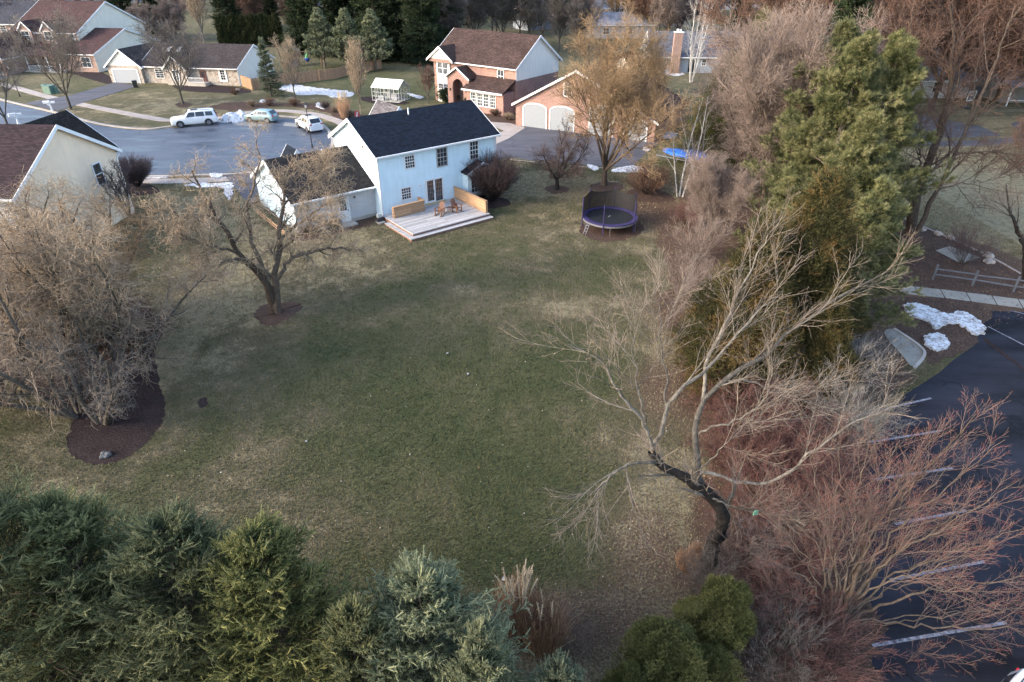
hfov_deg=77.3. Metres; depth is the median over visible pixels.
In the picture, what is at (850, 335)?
shrub
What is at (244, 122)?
road patch
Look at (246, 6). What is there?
bare tree
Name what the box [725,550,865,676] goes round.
shrub
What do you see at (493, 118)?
mulch bed
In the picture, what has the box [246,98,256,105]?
shrub
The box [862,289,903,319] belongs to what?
shrub
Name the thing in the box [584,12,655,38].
house
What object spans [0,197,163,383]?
willow tree
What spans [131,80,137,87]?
trash bin
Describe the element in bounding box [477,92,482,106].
window
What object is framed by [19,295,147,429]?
willow tree
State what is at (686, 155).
birch tree
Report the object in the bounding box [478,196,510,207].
mulch bed
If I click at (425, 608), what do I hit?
spruce tree
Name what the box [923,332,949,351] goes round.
snow patch
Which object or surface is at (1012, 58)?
bare tree
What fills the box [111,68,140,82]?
garage door
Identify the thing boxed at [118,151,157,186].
shrub
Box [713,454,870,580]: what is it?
shrub
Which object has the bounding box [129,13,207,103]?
bare tree
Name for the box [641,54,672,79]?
bare tree
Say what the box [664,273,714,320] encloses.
shrub
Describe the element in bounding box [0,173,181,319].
willow tree
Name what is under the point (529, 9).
bare tree
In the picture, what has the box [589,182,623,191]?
mulch bed
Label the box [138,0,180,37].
spruce tree
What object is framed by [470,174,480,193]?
window
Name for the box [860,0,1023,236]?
bare tree
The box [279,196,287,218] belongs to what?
window
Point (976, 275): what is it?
rail fence
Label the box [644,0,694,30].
bare tree
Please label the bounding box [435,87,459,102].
evergreen bush
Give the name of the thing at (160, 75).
window
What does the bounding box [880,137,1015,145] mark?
path
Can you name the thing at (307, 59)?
pod swing
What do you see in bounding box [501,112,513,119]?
shrub
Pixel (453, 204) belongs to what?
rocking chair
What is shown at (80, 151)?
beige house
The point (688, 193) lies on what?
shrub
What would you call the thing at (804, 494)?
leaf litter
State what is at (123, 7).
spruce tree
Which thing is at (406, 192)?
window
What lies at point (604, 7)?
house
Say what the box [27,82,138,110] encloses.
driveway
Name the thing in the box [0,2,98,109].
bare tree
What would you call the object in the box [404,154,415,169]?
window
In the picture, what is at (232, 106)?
mulch bed
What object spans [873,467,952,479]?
parking marking
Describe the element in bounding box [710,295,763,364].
cedar tree
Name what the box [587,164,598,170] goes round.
snow patch
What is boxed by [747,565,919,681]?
shrub
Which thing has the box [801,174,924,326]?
pine tree
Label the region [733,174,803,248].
pine tree
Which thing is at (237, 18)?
arborvitae
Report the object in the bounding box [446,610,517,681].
spruce tree
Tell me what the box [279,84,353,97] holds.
snow patch
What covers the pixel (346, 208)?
door
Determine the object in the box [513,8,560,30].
house
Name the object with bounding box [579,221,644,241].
mulch bed
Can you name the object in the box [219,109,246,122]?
snow pile
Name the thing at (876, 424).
shrub
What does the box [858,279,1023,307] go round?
sidewalk
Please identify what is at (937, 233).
boulder
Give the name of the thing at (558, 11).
bare tree
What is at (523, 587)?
ornamental grass
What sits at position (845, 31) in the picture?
pine tree
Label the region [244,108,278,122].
hatchback
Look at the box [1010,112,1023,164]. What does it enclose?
bare tree
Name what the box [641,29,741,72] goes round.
house
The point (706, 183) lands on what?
bare tree
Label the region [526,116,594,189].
bare tree
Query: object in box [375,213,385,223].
electric box
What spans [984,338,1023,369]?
sunken crack
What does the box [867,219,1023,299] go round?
mulch bed
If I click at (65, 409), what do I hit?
willow tree
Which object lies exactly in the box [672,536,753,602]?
shrub
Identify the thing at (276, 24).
arborvitae
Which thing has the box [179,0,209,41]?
bare tree
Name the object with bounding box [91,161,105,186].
window
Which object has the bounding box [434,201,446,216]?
rocking chair
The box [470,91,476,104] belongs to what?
window
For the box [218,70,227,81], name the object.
window
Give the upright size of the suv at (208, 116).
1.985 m
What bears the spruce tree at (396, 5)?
on the ground at (158, 100)
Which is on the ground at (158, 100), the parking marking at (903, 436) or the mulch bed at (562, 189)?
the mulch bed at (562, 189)
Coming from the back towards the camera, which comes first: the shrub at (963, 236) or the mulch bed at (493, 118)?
the mulch bed at (493, 118)
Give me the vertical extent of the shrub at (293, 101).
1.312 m
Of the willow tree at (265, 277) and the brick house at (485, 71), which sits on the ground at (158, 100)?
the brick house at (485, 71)
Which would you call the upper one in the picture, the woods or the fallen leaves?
the woods
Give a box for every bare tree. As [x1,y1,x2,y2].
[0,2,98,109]
[0,45,29,123]
[96,159,138,226]
[125,0,158,31]
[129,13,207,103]
[149,0,188,32]
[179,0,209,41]
[235,0,264,14]
[267,34,312,97]
[276,0,285,20]
[276,0,304,21]
[344,35,368,113]
[415,63,438,103]
[436,0,469,33]
[460,0,494,29]
[481,0,520,31]
[496,183,927,573]
[509,3,523,33]
[514,0,551,33]
[516,0,564,36]
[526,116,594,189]
[538,0,573,51]
[543,0,706,185]
[563,0,605,55]
[566,0,596,34]
[602,0,623,11]
[620,0,646,14]
[623,0,660,21]
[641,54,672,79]
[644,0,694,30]
[658,0,703,29]
[667,0,891,201]
[677,148,769,237]
[688,0,730,29]
[691,0,948,87]
[716,74,767,180]
[723,0,739,18]
[788,0,997,100]
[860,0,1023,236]
[892,0,1023,112]
[926,0,1023,102]
[964,0,1023,93]
[965,168,1023,282]
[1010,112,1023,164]
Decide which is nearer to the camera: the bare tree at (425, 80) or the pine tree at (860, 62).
the pine tree at (860, 62)
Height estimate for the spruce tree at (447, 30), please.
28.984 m
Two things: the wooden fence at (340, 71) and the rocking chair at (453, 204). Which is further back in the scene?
the wooden fence at (340, 71)
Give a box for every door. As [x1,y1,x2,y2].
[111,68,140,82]
[199,70,207,81]
[335,196,351,222]
[424,176,443,203]
[522,103,546,128]
[549,106,574,131]
[588,106,613,135]
[623,118,647,141]
[687,60,694,71]
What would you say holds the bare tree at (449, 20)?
on the ground at (158, 100)
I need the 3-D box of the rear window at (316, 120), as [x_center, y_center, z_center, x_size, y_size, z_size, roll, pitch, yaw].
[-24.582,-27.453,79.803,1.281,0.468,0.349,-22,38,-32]
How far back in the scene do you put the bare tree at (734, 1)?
203.38 m
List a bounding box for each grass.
[332,90,351,117]
[467,557,554,641]
[513,586,580,658]
[674,546,701,572]
[689,541,704,557]
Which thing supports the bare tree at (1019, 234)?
on the mulch bed at (932, 256)
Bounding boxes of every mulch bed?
[0,298,165,464]
[68,72,112,83]
[127,183,159,195]
[173,85,250,92]
[175,102,191,107]
[198,397,207,407]
[210,102,365,119]
[253,301,302,325]
[288,217,375,240]
[361,96,409,104]
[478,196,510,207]
[484,113,515,124]
[545,184,568,193]
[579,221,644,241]
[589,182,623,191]
[626,187,675,202]
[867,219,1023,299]
[895,296,991,364]
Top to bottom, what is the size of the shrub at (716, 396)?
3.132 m
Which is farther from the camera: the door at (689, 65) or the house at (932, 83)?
the door at (689, 65)
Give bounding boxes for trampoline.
[581,187,637,236]
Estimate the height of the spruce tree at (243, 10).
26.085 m
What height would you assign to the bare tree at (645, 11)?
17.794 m
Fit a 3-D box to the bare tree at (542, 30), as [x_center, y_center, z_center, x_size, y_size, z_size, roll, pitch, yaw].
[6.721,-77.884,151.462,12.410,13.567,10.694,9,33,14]
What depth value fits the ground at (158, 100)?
34.05 m
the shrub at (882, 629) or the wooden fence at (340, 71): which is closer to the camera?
the shrub at (882, 629)
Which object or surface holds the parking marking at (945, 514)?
on the parking lot
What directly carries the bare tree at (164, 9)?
on the ground at (158, 100)
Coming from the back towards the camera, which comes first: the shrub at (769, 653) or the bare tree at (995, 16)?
the bare tree at (995, 16)
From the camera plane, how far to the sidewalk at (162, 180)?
63.98 m
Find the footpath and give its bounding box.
[491,122,524,143]
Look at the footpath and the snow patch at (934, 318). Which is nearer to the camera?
the snow patch at (934, 318)
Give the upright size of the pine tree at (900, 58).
15.621 m
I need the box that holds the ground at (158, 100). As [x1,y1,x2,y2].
[0,0,1023,681]
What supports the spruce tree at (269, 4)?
on the ground at (158, 100)
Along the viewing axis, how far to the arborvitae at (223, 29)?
146.58 m
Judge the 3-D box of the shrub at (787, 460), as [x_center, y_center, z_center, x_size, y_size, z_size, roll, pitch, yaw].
[11.359,5.093,27.532,5.721,3.480,5.706,21,38,30]
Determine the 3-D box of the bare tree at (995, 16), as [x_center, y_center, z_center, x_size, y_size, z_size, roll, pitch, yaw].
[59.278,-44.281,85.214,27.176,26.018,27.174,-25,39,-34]
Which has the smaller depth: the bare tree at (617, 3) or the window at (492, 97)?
the window at (492, 97)
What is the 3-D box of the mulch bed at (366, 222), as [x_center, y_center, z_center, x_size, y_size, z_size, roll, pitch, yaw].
[-14.699,-9.275,53.060,7.704,0.001,2.577,-24,39,-34]
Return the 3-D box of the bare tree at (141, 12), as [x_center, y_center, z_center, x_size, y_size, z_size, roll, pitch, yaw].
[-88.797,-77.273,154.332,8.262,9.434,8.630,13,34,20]
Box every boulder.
[99,451,111,458]
[934,230,942,235]
[983,251,994,258]
[983,258,995,263]
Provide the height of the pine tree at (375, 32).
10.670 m
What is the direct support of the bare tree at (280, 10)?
on the ground at (158, 100)
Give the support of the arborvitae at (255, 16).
on the ground at (158, 100)
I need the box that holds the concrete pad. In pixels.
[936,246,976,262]
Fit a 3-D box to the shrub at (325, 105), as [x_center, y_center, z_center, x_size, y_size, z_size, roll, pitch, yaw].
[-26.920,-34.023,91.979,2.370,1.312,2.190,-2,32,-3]
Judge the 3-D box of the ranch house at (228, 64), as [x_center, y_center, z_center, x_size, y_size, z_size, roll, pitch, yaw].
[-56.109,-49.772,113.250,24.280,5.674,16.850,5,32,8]
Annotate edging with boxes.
[256,209,286,236]
[903,217,1020,273]
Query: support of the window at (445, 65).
in the brick house at (485, 71)
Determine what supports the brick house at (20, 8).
on the ground at (158, 100)
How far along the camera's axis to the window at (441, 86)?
95.45 m
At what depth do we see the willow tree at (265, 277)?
37.87 m
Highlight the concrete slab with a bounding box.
[885,329,922,365]
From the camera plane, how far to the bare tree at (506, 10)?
141.80 m
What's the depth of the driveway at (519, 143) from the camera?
74.89 m
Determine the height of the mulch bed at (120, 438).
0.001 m
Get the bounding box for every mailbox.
[8,113,21,123]
[42,101,54,110]
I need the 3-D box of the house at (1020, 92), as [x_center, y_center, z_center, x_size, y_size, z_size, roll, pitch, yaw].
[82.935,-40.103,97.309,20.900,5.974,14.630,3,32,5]
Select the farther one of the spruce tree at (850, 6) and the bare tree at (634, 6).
the bare tree at (634, 6)
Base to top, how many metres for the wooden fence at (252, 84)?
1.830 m
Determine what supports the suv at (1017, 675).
on the parking lot
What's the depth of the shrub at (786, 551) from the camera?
23.41 m
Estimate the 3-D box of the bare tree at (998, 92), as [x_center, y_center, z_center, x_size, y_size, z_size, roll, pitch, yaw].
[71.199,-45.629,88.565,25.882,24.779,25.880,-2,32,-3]
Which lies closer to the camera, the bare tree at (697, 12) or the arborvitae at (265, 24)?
the arborvitae at (265, 24)
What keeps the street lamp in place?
on the road
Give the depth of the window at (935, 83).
97.66 m
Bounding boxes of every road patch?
[230,121,264,125]
[283,122,296,126]
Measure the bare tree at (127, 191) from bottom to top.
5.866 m
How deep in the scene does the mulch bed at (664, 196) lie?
59.96 m
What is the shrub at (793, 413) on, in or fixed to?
on the ground at (158, 100)
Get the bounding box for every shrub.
[79,290,177,370]
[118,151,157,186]
[229,87,239,94]
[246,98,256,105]
[261,98,275,105]
[288,98,300,105]
[317,100,330,108]
[329,104,338,111]
[345,110,353,116]
[459,148,526,200]
[489,108,500,115]
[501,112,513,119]
[597,657,649,681]
[608,613,711,681]
[620,160,673,194]
[649,246,721,295]
[660,197,707,230]
[664,209,736,261]
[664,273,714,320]
[670,572,758,676]
[672,179,725,205]
[672,334,752,391]
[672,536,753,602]
[678,355,785,422]
[678,406,800,487]
[683,637,746,681]
[684,451,821,562]
[690,378,814,468]
[703,498,794,587]
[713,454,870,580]
[714,408,852,520]
[718,513,843,617]
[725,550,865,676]
[729,370,859,451]
[730,596,837,681]
[745,411,887,504]
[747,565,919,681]
[775,330,911,420]
[790,372,917,449]
[801,299,872,346]
[824,420,888,681]
[849,312,909,365]
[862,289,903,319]
[881,235,923,265]
[937,220,1007,263]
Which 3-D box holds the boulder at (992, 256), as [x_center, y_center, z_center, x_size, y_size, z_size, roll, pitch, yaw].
[35.916,-6.423,48.236,0.850,0.610,0.757,-24,39,-34]
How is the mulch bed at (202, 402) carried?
on the ground at (158, 100)
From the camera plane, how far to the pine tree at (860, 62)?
42.59 m
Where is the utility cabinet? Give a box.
[41,84,55,93]
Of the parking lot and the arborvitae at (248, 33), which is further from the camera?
the arborvitae at (248, 33)
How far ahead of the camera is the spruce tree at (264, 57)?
98.18 m
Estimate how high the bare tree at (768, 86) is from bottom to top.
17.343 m
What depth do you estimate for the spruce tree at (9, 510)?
13.56 m
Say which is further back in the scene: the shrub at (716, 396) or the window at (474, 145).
the window at (474, 145)
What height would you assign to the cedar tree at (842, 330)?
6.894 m
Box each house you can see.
[0,0,36,32]
[0,0,157,74]
[0,109,133,268]
[103,38,274,86]
[250,99,500,233]
[426,28,688,141]
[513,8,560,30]
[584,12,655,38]
[593,0,624,11]
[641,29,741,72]
[655,20,678,26]
[721,0,759,9]
[906,48,976,97]
[968,54,1023,105]
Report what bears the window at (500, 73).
in the brick house at (485, 71)
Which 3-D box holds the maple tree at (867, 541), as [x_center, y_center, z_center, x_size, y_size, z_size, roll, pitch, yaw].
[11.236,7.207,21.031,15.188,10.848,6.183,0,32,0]
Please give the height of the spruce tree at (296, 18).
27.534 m
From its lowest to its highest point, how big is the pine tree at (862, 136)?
12.752 m
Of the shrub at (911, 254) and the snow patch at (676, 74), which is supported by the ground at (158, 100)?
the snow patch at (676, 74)
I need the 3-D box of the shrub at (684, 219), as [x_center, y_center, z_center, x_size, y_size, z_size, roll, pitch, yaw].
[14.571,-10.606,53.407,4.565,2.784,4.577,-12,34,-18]
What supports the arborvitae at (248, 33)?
on the ground at (158, 100)
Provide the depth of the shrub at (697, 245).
46.83 m
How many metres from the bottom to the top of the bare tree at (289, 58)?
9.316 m
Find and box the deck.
[382,186,493,241]
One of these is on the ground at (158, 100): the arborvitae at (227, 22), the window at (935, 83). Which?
the arborvitae at (227, 22)
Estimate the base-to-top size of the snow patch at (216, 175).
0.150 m
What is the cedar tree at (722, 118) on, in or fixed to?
on the ground at (158, 100)
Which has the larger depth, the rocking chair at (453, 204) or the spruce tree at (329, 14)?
the spruce tree at (329, 14)
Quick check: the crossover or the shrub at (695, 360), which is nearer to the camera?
the shrub at (695, 360)
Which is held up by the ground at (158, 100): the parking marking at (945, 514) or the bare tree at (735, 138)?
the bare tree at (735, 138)
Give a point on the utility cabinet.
(47, 89)
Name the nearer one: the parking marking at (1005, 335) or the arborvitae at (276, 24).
the parking marking at (1005, 335)
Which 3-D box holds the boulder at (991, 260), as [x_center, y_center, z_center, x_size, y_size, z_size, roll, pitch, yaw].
[35.349,-5.886,47.407,0.673,0.398,0.609,0,32,0]
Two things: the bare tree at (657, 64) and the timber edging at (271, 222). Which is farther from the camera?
the bare tree at (657, 64)
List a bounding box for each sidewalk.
[2,83,343,124]
[143,176,228,183]
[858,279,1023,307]
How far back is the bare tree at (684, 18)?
157.73 m
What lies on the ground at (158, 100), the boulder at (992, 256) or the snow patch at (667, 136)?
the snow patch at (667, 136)
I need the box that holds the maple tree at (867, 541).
[622,388,1023,681]
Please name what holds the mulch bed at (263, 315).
on the ground at (158, 100)
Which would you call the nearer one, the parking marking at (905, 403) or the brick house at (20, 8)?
the parking marking at (905, 403)
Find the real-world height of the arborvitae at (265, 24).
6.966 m
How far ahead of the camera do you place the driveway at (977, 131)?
81.83 m
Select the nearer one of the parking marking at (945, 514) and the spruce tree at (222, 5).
the parking marking at (945, 514)
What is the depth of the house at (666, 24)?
186.08 m
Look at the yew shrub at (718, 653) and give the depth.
19.02 m
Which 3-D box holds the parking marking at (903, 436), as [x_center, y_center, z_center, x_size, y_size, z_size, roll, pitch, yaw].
[18.815,4.567,30.635,4.098,0.004,0.120,-7,32,-11]
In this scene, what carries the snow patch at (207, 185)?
on the ground at (158, 100)
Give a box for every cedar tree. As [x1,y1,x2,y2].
[661,207,824,415]
[674,48,737,162]
[700,3,775,166]
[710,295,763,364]
[712,157,879,390]
[780,279,865,413]
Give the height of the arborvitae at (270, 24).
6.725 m
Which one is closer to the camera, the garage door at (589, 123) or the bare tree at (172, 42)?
the garage door at (589, 123)
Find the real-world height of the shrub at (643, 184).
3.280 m
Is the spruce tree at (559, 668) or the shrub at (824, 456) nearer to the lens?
the spruce tree at (559, 668)
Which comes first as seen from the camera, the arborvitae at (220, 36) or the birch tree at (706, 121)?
the birch tree at (706, 121)
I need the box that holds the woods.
[65,0,722,16]
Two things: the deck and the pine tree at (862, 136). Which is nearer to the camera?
the pine tree at (862, 136)
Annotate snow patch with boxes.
[184,182,233,199]
[209,173,222,178]
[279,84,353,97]
[407,93,423,98]
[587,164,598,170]
[611,165,647,172]
[661,131,677,137]
[666,73,684,75]
[902,302,986,335]
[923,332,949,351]
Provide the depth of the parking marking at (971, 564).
24.10 m
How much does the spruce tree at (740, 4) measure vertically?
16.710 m
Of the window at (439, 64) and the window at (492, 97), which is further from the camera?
the window at (439, 64)
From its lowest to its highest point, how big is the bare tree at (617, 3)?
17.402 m
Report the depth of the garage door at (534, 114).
81.96 m
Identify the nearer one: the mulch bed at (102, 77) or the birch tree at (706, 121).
the birch tree at (706, 121)
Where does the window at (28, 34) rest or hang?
in the two storey house at (108, 28)
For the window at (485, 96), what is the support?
in the brick house at (485, 71)
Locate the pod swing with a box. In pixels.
[303,53,312,62]
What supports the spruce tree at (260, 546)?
on the ground at (158, 100)
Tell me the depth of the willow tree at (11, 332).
30.97 m
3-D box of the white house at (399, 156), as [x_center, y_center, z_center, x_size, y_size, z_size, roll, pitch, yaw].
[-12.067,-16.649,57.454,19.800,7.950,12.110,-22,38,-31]
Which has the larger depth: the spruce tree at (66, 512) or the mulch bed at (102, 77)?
the mulch bed at (102, 77)
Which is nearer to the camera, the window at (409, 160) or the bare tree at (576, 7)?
the window at (409, 160)
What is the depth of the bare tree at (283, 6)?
167.70 m
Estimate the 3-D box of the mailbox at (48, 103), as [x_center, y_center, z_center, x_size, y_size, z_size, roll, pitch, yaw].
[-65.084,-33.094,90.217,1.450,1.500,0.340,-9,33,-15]
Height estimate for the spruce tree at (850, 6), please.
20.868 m
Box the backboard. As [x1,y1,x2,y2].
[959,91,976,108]
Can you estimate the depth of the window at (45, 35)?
120.26 m
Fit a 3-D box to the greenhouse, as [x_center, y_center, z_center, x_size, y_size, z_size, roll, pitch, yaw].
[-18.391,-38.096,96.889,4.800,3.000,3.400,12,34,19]
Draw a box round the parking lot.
[866,311,1023,681]
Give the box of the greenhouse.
[371,78,409,102]
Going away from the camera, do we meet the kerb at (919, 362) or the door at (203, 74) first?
the kerb at (919, 362)
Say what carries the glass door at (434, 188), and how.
in the white house at (399, 156)
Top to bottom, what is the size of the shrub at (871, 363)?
4.558 m
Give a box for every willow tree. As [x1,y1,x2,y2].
[0,162,126,370]
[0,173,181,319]
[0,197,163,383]
[0,201,244,432]
[0,231,84,400]
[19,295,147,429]
[131,110,376,313]
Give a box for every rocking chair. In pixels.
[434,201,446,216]
[449,198,463,212]
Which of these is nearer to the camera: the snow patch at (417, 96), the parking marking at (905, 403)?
the parking marking at (905, 403)
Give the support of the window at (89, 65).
in the two storey house at (108, 28)
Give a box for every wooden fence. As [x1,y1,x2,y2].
[240,68,335,89]
[334,59,381,77]
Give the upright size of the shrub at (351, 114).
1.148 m
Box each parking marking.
[854,397,931,416]
[870,430,938,442]
[872,621,1006,646]
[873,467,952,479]
[890,560,984,580]
[895,509,966,524]
[988,326,1023,344]
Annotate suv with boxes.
[170,107,218,127]
[1001,667,1023,681]
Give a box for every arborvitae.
[214,14,225,43]
[219,15,230,43]
[225,15,234,43]
[228,12,239,43]
[233,15,245,43]
[237,14,249,43]
[243,15,254,44]
[247,13,257,45]
[252,14,261,44]
[256,13,269,44]
[262,14,272,46]
[267,15,276,44]
[271,13,283,44]
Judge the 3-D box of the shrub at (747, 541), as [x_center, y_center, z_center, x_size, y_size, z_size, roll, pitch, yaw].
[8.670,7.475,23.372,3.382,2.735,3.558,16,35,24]
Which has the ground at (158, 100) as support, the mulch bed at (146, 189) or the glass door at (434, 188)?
the mulch bed at (146, 189)
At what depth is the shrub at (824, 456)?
27.62 m
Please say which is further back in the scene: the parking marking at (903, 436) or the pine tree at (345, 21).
the pine tree at (345, 21)
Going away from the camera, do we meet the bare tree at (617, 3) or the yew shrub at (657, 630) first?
the yew shrub at (657, 630)
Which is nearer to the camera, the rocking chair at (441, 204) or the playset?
the rocking chair at (441, 204)
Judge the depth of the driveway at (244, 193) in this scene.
62.37 m
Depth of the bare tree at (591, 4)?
158.73 m
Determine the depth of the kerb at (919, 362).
37.31 m
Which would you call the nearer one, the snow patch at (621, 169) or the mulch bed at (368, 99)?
the snow patch at (621, 169)
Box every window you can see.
[20,31,30,39]
[43,31,53,40]
[80,57,92,67]
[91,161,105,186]
[154,69,164,78]
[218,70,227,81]
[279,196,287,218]
[309,118,319,123]
[400,186,411,200]
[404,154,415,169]
[436,146,447,167]
[437,62,442,73]
[438,83,443,92]
[442,62,447,74]
[469,140,478,159]
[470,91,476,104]
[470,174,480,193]
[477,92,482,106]
[483,93,488,107]
[490,94,495,108]
[497,69,503,78]
[931,82,943,91]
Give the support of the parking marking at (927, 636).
on the parking lot
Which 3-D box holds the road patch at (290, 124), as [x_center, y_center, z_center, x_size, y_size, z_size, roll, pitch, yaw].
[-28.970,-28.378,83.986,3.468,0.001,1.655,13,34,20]
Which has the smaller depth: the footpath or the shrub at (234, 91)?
the footpath
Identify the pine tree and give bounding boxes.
[302,7,339,67]
[326,7,364,61]
[354,8,394,69]
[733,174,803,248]
[739,14,901,181]
[742,26,921,224]
[755,103,919,284]
[762,27,959,222]
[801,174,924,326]
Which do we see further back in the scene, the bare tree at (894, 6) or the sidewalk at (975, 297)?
the bare tree at (894, 6)
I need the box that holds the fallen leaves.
[7,171,918,678]
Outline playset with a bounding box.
[277,47,322,66]
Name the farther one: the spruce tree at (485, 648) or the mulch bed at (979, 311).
the mulch bed at (979, 311)
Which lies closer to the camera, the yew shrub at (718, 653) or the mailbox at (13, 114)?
the yew shrub at (718, 653)
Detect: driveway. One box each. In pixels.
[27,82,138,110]
[225,174,257,202]
[496,127,661,166]
[885,115,999,137]
[1011,121,1022,140]
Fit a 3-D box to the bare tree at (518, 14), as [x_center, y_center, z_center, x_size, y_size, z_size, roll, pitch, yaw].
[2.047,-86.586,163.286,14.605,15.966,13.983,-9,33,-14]
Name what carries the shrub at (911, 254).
on the mulch bed at (932, 256)
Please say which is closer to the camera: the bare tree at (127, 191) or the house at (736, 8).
the bare tree at (127, 191)
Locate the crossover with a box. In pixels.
[295,114,323,132]
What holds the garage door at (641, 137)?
in the brick house at (485, 71)
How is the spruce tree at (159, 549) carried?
on the ground at (158, 100)
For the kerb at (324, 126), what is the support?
on the ground at (158, 100)
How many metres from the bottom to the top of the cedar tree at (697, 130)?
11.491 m
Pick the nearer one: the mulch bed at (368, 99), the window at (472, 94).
the window at (472, 94)
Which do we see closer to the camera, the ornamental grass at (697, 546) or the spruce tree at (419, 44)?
the ornamental grass at (697, 546)
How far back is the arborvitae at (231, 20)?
146.43 m
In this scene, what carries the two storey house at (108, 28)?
on the ground at (158, 100)
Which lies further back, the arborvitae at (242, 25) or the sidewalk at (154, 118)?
the arborvitae at (242, 25)
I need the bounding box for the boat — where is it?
[656,148,717,165]
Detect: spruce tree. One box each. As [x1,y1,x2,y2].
[0,463,208,681]
[0,481,228,681]
[72,493,314,681]
[104,0,142,19]
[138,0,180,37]
[159,505,392,681]
[206,0,241,28]
[234,0,260,14]
[254,36,287,96]
[259,0,281,25]
[278,0,316,55]
[297,0,347,57]
[299,589,434,681]
[328,0,370,51]
[337,545,549,681]
[348,0,401,62]
[381,0,428,59]
[395,0,447,66]
[423,0,470,43]
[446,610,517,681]
[525,646,587,681]
[729,0,753,28]
[805,0,877,88]
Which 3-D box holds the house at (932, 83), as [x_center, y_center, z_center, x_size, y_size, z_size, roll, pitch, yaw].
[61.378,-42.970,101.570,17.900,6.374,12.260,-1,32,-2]
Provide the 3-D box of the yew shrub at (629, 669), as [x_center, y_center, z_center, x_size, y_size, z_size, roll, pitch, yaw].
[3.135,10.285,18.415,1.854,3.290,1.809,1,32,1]
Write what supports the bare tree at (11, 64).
on the ground at (158, 100)
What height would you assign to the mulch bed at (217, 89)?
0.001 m
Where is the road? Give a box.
[0,101,330,174]
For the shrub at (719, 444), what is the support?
on the ground at (158, 100)
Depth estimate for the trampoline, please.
53.71 m
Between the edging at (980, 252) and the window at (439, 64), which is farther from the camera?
the window at (439, 64)
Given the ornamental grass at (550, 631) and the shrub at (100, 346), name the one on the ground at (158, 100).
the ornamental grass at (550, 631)
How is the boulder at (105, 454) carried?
on the mulch bed at (120, 438)
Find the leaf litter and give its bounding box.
[528,164,1023,681]
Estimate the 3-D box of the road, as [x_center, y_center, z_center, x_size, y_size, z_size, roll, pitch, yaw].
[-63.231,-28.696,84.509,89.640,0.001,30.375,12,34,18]
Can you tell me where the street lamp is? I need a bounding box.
[303,103,312,147]
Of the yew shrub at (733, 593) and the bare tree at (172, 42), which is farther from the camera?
the bare tree at (172, 42)
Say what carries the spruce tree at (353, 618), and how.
on the ground at (158, 100)
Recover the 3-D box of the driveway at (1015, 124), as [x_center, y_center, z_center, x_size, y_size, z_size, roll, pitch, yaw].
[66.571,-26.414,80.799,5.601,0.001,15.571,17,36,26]
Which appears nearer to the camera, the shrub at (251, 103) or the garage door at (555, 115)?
the garage door at (555, 115)
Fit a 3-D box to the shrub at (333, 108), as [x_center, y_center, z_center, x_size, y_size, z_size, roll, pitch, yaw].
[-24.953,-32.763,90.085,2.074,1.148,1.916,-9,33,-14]
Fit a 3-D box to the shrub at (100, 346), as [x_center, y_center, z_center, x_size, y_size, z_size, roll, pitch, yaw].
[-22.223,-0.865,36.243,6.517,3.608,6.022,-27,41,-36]
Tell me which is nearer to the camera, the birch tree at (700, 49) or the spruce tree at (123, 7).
the birch tree at (700, 49)
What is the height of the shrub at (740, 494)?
3.132 m
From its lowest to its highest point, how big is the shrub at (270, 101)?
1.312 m
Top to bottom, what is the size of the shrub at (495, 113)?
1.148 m
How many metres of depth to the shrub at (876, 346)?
34.10 m
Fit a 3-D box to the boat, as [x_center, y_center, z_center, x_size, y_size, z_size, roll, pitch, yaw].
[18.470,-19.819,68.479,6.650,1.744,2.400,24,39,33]
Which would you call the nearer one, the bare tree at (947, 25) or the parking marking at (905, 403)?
the parking marking at (905, 403)
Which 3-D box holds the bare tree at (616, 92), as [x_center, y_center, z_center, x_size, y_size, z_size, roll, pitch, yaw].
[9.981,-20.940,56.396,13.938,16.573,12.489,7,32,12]
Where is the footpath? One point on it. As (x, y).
(510, 130)
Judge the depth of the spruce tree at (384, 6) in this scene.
126.00 m
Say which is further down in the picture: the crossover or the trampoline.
the trampoline
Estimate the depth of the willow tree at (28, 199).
35.57 m
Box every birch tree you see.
[661,91,717,196]
[674,98,716,175]
[682,0,719,82]
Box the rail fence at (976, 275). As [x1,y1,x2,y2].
[931,264,1023,291]
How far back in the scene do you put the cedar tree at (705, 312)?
31.16 m
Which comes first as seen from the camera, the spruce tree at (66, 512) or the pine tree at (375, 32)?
the spruce tree at (66, 512)
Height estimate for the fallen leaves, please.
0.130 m
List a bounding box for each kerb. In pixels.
[0,98,333,176]
[893,328,925,368]
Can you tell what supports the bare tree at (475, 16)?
on the ground at (158, 100)
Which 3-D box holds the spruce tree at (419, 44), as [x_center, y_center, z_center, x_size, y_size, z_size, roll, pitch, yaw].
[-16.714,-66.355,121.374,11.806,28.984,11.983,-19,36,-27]
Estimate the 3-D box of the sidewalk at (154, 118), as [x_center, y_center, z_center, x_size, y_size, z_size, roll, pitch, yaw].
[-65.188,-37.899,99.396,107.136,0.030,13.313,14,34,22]
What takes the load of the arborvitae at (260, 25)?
on the ground at (158, 100)
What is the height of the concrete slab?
0.001 m
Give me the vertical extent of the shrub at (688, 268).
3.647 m

